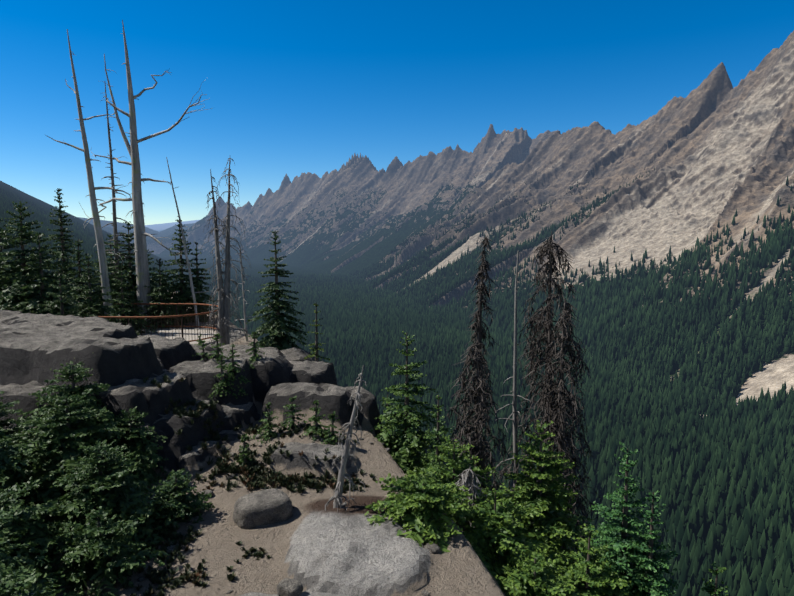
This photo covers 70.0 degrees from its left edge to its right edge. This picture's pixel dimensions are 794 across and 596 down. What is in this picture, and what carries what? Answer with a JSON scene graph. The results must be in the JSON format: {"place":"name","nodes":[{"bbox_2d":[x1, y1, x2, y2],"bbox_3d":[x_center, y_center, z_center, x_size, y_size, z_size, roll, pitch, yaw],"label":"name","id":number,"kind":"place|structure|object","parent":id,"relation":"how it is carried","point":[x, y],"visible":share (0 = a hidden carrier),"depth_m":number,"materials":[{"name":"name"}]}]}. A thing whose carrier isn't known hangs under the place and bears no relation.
{"place":"outdoors","nodes":[
{"label":"outdoors","id":0,"kind":"place"},
{"bbox_2d":[0,292,505,595],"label":"foreground rock","id":1,"kind":"object","parent":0,"point":[313,546],"visible":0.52,"depth_m":10.91,"materials":[{"name":"stone"}]},
{"bbox_2d":[0,260,16,309],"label":"fir tree","id":2,"kind":"object","parent":1,"relation":"on","point":[1,289],"visible":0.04,"depth_m":19.86,"materials":[{"name":"green plant"}]},
{"bbox_2d":[0,218,31,293],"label":"fir tree","id":3,"kind":"object","parent":1,"relation":"on","point":[8,281],"visible":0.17,"depth_m":22.14,"materials":[{"name":"green plant"}]},
{"bbox_2d":[0,391,37,480],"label":"shrub","id":4,"kind":"object","parent":1,"relation":"on","point":[4,411],"visible":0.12,"depth_m":10.16,"materials":[{"name":"green plant"}]},
{"bbox_2d":[0,427,56,523],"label":"shrub","id":5,"kind":"object","parent":1,"relation":"on","point":[6,477],"visible":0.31,"depth_m":8.85,"materials":[{"name":"green plant"}]},
{"bbox_2d":[0,561,60,595],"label":"shrub","id":6,"kind":"object","parent":1,"relation":"on","point":[7,583],"visible":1,"depth_m":5.56,"materials":[{"name":"green plant"}]},
{"bbox_2d":[0,476,71,584],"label":"shrub","id":7,"kind":"object","parent":1,"relation":"on","point":[42,535],"visible":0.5,"depth_m":7.67,"materials":[{"name":"green plant"}]},
{"bbox_2d":[0,201,81,314],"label":"fir tree","id":8,"kind":"object","parent":1,"relation":"on","point":[23,251],"visible":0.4,"depth_m":19.06,"materials":[{"name":"green plant"}]},
{"bbox_2d":[0,505,83,595],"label":"shrub","id":9,"kind":"object","parent":1,"relation":"on","point":[8,548],"visible":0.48,"depth_m":6.86,"materials":[{"name":"green plant"}]},
{"bbox_2d":[0,232,89,314],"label":"fir tree","id":10,"kind":"object","parent":1,"relation":"on","point":[34,302],"visible":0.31,"depth_m":18.64,"materials":[{"name":"green plant"}]},
{"bbox_2d":[38,273,90,317],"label":"fir tree","id":11,"kind":"object","parent":1,"relation":"on","point":[57,304],"visible":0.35,"depth_m":17.78,"materials":[{"name":"green plant"}]},
{"bbox_2d":[8,361,123,464],"bbox_3d":[-6.141,2.376,10.812,2.394,2.373,2.294,5,8,38],"label":"shrub","id":12,"kind":"object","parent":1,"relation":"on","point":[76,372],"visible":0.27,"depth_m":10.56,"materials":[{"name":"green plant"}]},
{"bbox_2d":[43,188,92,313],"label":"fir tree","id":13,"kind":"object","parent":1,"relation":"on","point":[63,257],"visible":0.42,"depth_m":27.44,"materials":[{"name":"green plant"}]},
{"bbox_2d":[57,239,102,314],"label":"fir tree","id":14,"kind":"object","parent":1,"relation":"on","point":[78,256],"visible":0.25,"depth_m":23.56,"materials":[{"name":"green plant"}]},
{"bbox_2d":[6,389,154,529],"bbox_3d":[-5.591,3.091,9.659,2.891,2.983,3.208,0,6,2],"label":"shrub","id":15,"kind":"object","parent":1,"relation":"on","point":[59,452],"visible":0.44,"depth_m":9.39,"materials":[{"name":"green plant"}]},
{"bbox_2d":[46,29,138,320],"bbox_3d":[-12.114,-4.399,22.931,3.287,12.188,1.381,0,6,2],"label":"snag tree","id":16,"kind":"object","parent":1,"relation":"on","point":[104,276],"visible":0.98,"depth_m":22.79,"materials":[{"name":"grey wood"}]},
{"bbox_2d":[71,255,123,320],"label":"fir tree","id":17,"kind":"object","parent":1,"relation":"on","point":[91,308],"visible":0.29,"depth_m":21.18,"materials":[{"name":"green plant"}]},
{"bbox_2d":[33,439,177,562],"bbox_3d":[-4.560,3.430,8.667,2.593,2.482,2.750,0,6,2],"label":"shrub","id":18,"kind":"object","parent":1,"relation":"on","point":[98,479],"visible":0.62,"depth_m":8.53,"materials":[{"name":"green plant"}]},
{"bbox_2d":[84,234,128,312],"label":"fir tree","id":19,"kind":"object","parent":1,"relation":"on","point":[110,248],"visible":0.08,"depth_m":25.90,"materials":[{"name":"green plant"}]},
{"bbox_2d":[45,506,169,595],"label":"shrub","id":20,"kind":"object","parent":1,"relation":"on","point":[98,545],"visible":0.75,"depth_m":7.60,"materials":[{"name":"green plant"}]},
{"bbox_2d":[85,251,137,313],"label":"fir tree","id":21,"kind":"object","parent":1,"relation":"on","point":[110,282],"visible":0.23,"depth_m":24.09,"materials":[{"name":"green plant"}]},
{"bbox_2d":[100,81,132,306],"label":"snag tree","id":22,"kind":"object","parent":1,"relation":"on","point":[115,232],"visible":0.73,"depth_m":24.86,"materials":[{"name":"grey wood"}]},
{"bbox_2d":[95,221,164,328],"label":"fir tree","id":23,"kind":"object","parent":1,"relation":"on","point":[131,269],"visible":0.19,"depth_m":25.11,"materials":[{"name":"green plant"}]},
{"bbox_2d":[104,269,156,335],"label":"fir tree","id":24,"kind":"object","parent":1,"relation":"on","point":[122,301],"visible":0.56,"depth_m":22.63,"materials":[{"name":"green plant"}]},
{"bbox_2d":[98,406,169,486],"bbox_3d":[-4.943,2.913,10.598,1.860,1.741,1.742,0,6,2],"label":"shrub","id":25,"kind":"object","parent":1,"relation":"on","point":[130,436],"visible":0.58,"depth_m":10.43,"materials":[{"name":"green plant"}]},
{"bbox_2d":[79,20,211,327],"bbox_3d":[-10.901,-5.040,24.419,7.920,13.112,1.996,2,6,17],"label":"snag tree","id":26,"kind":"object","parent":1,"relation":"on","point":[141,263],"visible":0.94,"depth_m":24.19,"materials":[{"name":"grey wood"}]},
{"bbox_2d":[135,249,159,306],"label":"fir tree","id":27,"kind":"object","parent":1,"relation":"on","point":[153,268],"visible":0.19,"depth_m":28.49,"materials":[{"name":"green plant"}]},
{"bbox_2d":[140,258,186,330],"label":"fir tree","id":28,"kind":"object","parent":1,"relation":"on","point":[164,309],"visible":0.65,"depth_m":24.53,"materials":[{"name":"green plant"}]},
{"bbox_2d":[154,272,184,318],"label":"fir tree","id":29,"kind":"object","parent":1,"relation":"on","point":[164,290],"visible":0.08,"depth_m":26.03,"materials":[{"name":"green plant"}]},
{"bbox_2d":[136,328,218,344],"bbox_3d":[-10.042,1.706,22.239,6.695,0.350,4.600,0,6,2],"label":"paved overlook","id":30,"kind":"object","parent":1,"relation":"on","point":[191,335],"depth_m":23.06,"materials":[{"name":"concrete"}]},
{"bbox_2d":[84,303,217,341],"bbox_3d":[-10.037,1.057,22.171,6.259,1.256,4.172,0,6,2],"label":"railing","id":31,"kind":"object","parent":30,"relation":"on","point":[176,324],"visible":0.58,"depth_m":21.33,"materials":[{"name":"metal"}]},
{"bbox_2d":[144,468,214,528],"bbox_3d":[-3.665,3.603,9.402,1.746,1.663,1.661,0,6,2],"label":"shrub","id":32,"kind":"object","parent":1,"relation":"on","point":[176,498],"visible":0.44,"depth_m":9.22,"materials":[{"name":"green plant"}]},
{"bbox_2d":[153,219,207,325],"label":"fir tree","id":33,"kind":"object","parent":1,"relation":"on","point":[182,295],"visible":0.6,"depth_m":25.60,"materials":[{"name":"green plant"}]},
{"bbox_2d":[166,157,210,327],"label":"snag tree","id":34,"kind":"object","parent":1,"relation":"on","point":[190,275],"visible":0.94,"depth_m":24.39,"materials":[{"name":"grey wood"}]},
{"bbox_2d":[181,241,216,322],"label":"fir tree","id":35,"kind":"object","parent":1,"relation":"on","point":[199,284],"visible":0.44,"depth_m":25.95,"materials":[{"name":"green plant"}]},
{"bbox_2d":[192,340,210,361],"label":"fir tree","id":36,"kind":"object","parent":1,"relation":"on","point":[203,354],"visible":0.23,"depth_m":14.25,"materials":[{"name":"green plant"}]},
{"bbox_2d":[199,490,213,498],"bbox_3d":[-3.402,3.475,10.054,0.283,0.098,0.207,-6,8,-43],"label":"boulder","id":37,"kind":"object","parent":1,"relation":"on","point":[209,491],"visible":0.58,"depth_m":10.04,"materials":[{"name":"stone"}]},
{"bbox_2d":[207,334,230,362],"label":"fir tree","id":38,"kind":"object","parent":1,"relation":"on","point":[217,346],"visible":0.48,"depth_m":13.84,"materials":[{"name":"green plant"}]},
{"bbox_2d":[208,355,236,399],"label":"fir tree","id":39,"kind":"object","parent":1,"relation":"on","point":[221,384],"visible":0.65,"depth_m":12.95,"materials":[{"name":"green plant"}]},
{"bbox_2d":[203,169,245,345],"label":"dead tree","id":40,"kind":"object","parent":1,"relation":"on","point":[220,290],"visible":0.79,"depth_m":19.98,"materials":[{"name":"grey wood"}]},
{"bbox_2d":[201,158,251,345],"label":"dead tree","id":41,"kind":"object","parent":1,"relation":"on","point":[227,291],"visible":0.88,"depth_m":20.02,"materials":[{"name":"grey wood"}]},
{"bbox_2d":[223,344,250,395],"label":"fir tree","id":42,"kind":"object","parent":1,"relation":"on","point":[230,367],"visible":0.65,"depth_m":13.26,"materials":[{"name":"green plant"}]},
{"bbox_2d":[234,251,250,340],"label":"snag tree","id":43,"kind":"object","parent":1,"relation":"on","point":[245,316],"visible":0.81,"depth_m":20.91,"materials":[{"name":"grey wood"}]},
{"bbox_2d":[236,433,254,466],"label":"fir tree","id":44,"kind":"object","parent":1,"relation":"on","point":[244,454],"visible":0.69,"depth_m":10.97,"materials":[{"name":"green plant"}]},
{"bbox_2d":[245,332,264,368],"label":"fir tree","id":45,"kind":"object","parent":1,"relation":"on","point":[254,348],"visible":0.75,"depth_m":14.35,"materials":[{"name":"green plant"}]},
{"bbox_2d":[112,374,402,595],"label":"heather shrub","id":46,"kind":"object","parent":1,"relation":"on","point":[274,479],"visible":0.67,"depth_m":10.48,"materials":[{"name":"green plant"}]},
{"bbox_2d":[83,422,440,595],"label":"pebbles","id":47,"kind":"object","parent":1,"relation":"on","point":[433,548],"visible":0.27,"depth_m":8.42,"materials":[{"name":"stone"}]},
{"bbox_2d":[233,488,292,528],"bbox_3d":[-2.220,3.438,9.371,0.937,0.367,0.663,-3,7,-29],"label":"boulder","id":48,"kind":"object","parent":1,"relation":"on","point":[263,507],"visible":1,"depth_m":9.15,"materials":[{"name":"stone"}]},
{"bbox_2d":[250,402,280,443],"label":"fir tree","id":49,"kind":"object","parent":1,"relation":"on","point":[268,426],"visible":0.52,"depth_m":11.82,"materials":[{"name":"green plant"}]},
{"bbox_2d":[246,231,307,349],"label":"fir tree","id":50,"kind":"object","parent":1,"relation":"on","point":[275,326],"visible":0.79,"depth_m":18.32,"materials":[{"name":"green plant"}]},
{"bbox_2d":[277,578,302,595],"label":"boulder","id":51,"kind":"object","parent":1,"relation":"on","point":[288,587],"visible":1,"depth_m":7.23,"materials":[{"name":"stone"}]},
{"bbox_2d":[278,396,306,430],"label":"fir tree","id":52,"kind":"object","parent":1,"relation":"on","point":[291,420],"visible":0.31,"depth_m":12.00,"materials":[{"name":"green plant"}]},
{"bbox_2d":[302,399,329,440],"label":"fir tree","id":53,"kind":"object","parent":1,"relation":"on","point":[315,427],"visible":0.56,"depth_m":11.74,"materials":[{"name":"green plant"}]},
{"bbox_2d":[304,302,329,362],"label":"conifer","id":54,"kind":"object","parent":1,"relation":"on","point":[315,350],"visible":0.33,"depth_m":16.61,"materials":[{"name":"green plant"}]},
{"bbox_2d":[320,411,345,444],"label":"fir tree","id":55,"kind":"object","parent":1,"relation":"on","point":[333,436],"visible":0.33,"depth_m":11.56,"materials":[{"name":"green plant"}]},
{"bbox_2d":[325,365,366,511],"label":"dead tree","id":56,"kind":"object","parent":1,"relation":"on","point":[337,496],"visible":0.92,"depth_m":9.42,"materials":[{"name":"grey wood"}]},
{"bbox_2d":[381,394,397,459],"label":"fir tree","id":57,"kind":"object","parent":1,"relation":"on","point":[386,405],"visible":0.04,"depth_m":13.46,"materials":[{"name":"green plant"}]},
{"bbox_2d":[371,331,444,477],"bbox_3d":[0.090,2.999,12.889,2.346,4.550,2.778,5,8,40],"label":"fir tree","id":58,"kind":"object","parent":1,"relation":"on","point":[405,454],"visible":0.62,"depth_m":12.56,"materials":[{"name":"green plant"}]},
{"bbox_2d":[417,395,452,478],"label":"fir tree","id":59,"kind":"object","parent":1,"relation":"on","point":[439,440],"visible":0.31,"depth_m":11.79,"materials":[{"name":"green plant"}]},
{"bbox_2d":[364,469,510,595],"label":"conifer shrub","id":60,"kind":"object","parent":1,"relation":"on","point":[434,499],"visible":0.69,"depth_m":9.01,"materials":[{"name":"green plant"}]},
{"bbox_2d":[405,435,536,551],"bbox_3d":[1.120,4.680,11.161,4.554,3.954,3.792,0,6,2],"label":"fir tree","id":61,"kind":"object","parent":1,"relation":"on","point":[458,465],"visible":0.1,"depth_m":10.83,"materials":[{"name":"green plant"}]},
{"bbox_2d":[453,467,498,561],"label":"dead tree","id":62,"kind":"object","parent":1,"relation":"on","point":[467,480],"visible":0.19,"depth_m":10.11,"materials":[{"name":"grey wood"}]},
{"bbox_2d":[444,344,513,520],"bbox_3d":[1.752,4.271,11.866,2.055,6.710,2.487,0,6,2],"label":"dead tree","id":63,"kind":"object","parent":1,"relation":"on","point":[477,400],"visible":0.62,"depth_m":11.63,"materials":[{"name":"brown wood"}]},
{"bbox_2d":[460,235,500,487],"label":"dead tree","id":64,"kind":"object","parent":1,"relation":"on","point":[479,333],"visible":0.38,"depth_m":13.82,"materials":[{"name":"brown wood"}]},
{"bbox_2d":[446,482,566,594],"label":"conifer shrub","id":65,"kind":"object","parent":1,"relation":"on","point":[507,538],"visible":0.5,"depth_m":9.55,"materials":[{"name":"green plant"}]},
{"bbox_2d":[495,251,530,520],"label":"snag tree","id":66,"kind":"object","parent":1,"relation":"on","point":[515,427],"visible":0.65,"depth_m":13.06,"materials":[{"name":"grey wood"}]},
{"bbox_2d":[495,547,583,595],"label":"conifer shrub","id":67,"kind":"object","parent":1,"relation":"on","point":[549,581],"visible":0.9,"depth_m":8.55,"materials":[{"name":"green plant"}]},
{"bbox_2d":[493,420,595,570],"bbox_3d":[2.926,5.694,11.641,4.592,6.599,4.525,-3,7,-25],"label":"fir tree","id":68,"kind":"object","parent":1,"relation":"on","point":[535,503],"visible":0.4,"depth_m":11.19,"materials":[{"name":"green plant"}]},
{"bbox_2d":[493,231,604,563],"bbox_3d":[3.592,4.728,13.600,3.005,12.587,3.008,3,7,29],"label":"dead tree","id":69,"kind":"object","parent":1,"relation":"on","point":[539,326],"visible":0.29,"depth_m":12.93,"materials":[{"name":"brown wood"}]},
{"bbox_2d":[527,298,598,563],"bbox_3d":[3.710,5.522,12.668,2.332,11.095,2.833,0,6,2],"label":"dead tree","id":70,"kind":"object","parent":1,"relation":"on","point":[560,412],"visible":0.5,"depth_m":12.26,"materials":[{"name":"brown wood"}]},
{"bbox_2d":[550,524,638,595],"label":"fir tree","id":71,"kind":"object","parent":1,"relation":"on","point":[585,578],"visible":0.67,"depth_m":9.32,"materials":[{"name":"green plant"}]},
{"bbox_2d":[579,441,670,595],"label":"fir tree","id":72,"kind":"object","parent":1,"relation":"on","point":[619,548],"visible":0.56,"depth_m":9.78,"materials":[{"name":"green plant"}]},
{"bbox_2d":[622,491,678,595],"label":"fir tree","id":73,"kind":"object","parent":1,"relation":"on","point":[650,586],"visible":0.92,"depth_m":9.44,"materials":[{"name":"green plant"}]},
{"bbox_2d":[698,562,728,595],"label":"fir tree","id":74,"kind":"object","parent":1,"relation":"on","point":[711,589],"visible":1,"depth_m":9.35,"materials":[{"name":"green plant"}]},
{"bbox_2d":[0,31,793,586],"bbox_3d":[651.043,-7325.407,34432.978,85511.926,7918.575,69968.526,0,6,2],"label":"mountains","id":75,"kind":"structure","parent":0,"point":[714,147],"depth_m":2765.24,"materials":[{"name":"grey stone"}]},
{"bbox_2d":[0,138,793,595],"bbox_3d":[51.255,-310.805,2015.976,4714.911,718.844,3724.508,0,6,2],"label":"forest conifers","id":76,"kind":"object","parent":75,"relation":"on","point":[672,436],"visible":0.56,"depth_m":1019.96,"materials":[{"name":"green plant"}]},
{"bbox_2d":[0,0,793,224],"label":"sky","id":77,"kind":"structure","parent":0,"point":[292,88],"materials":[{"name":"blue"}]}
]}

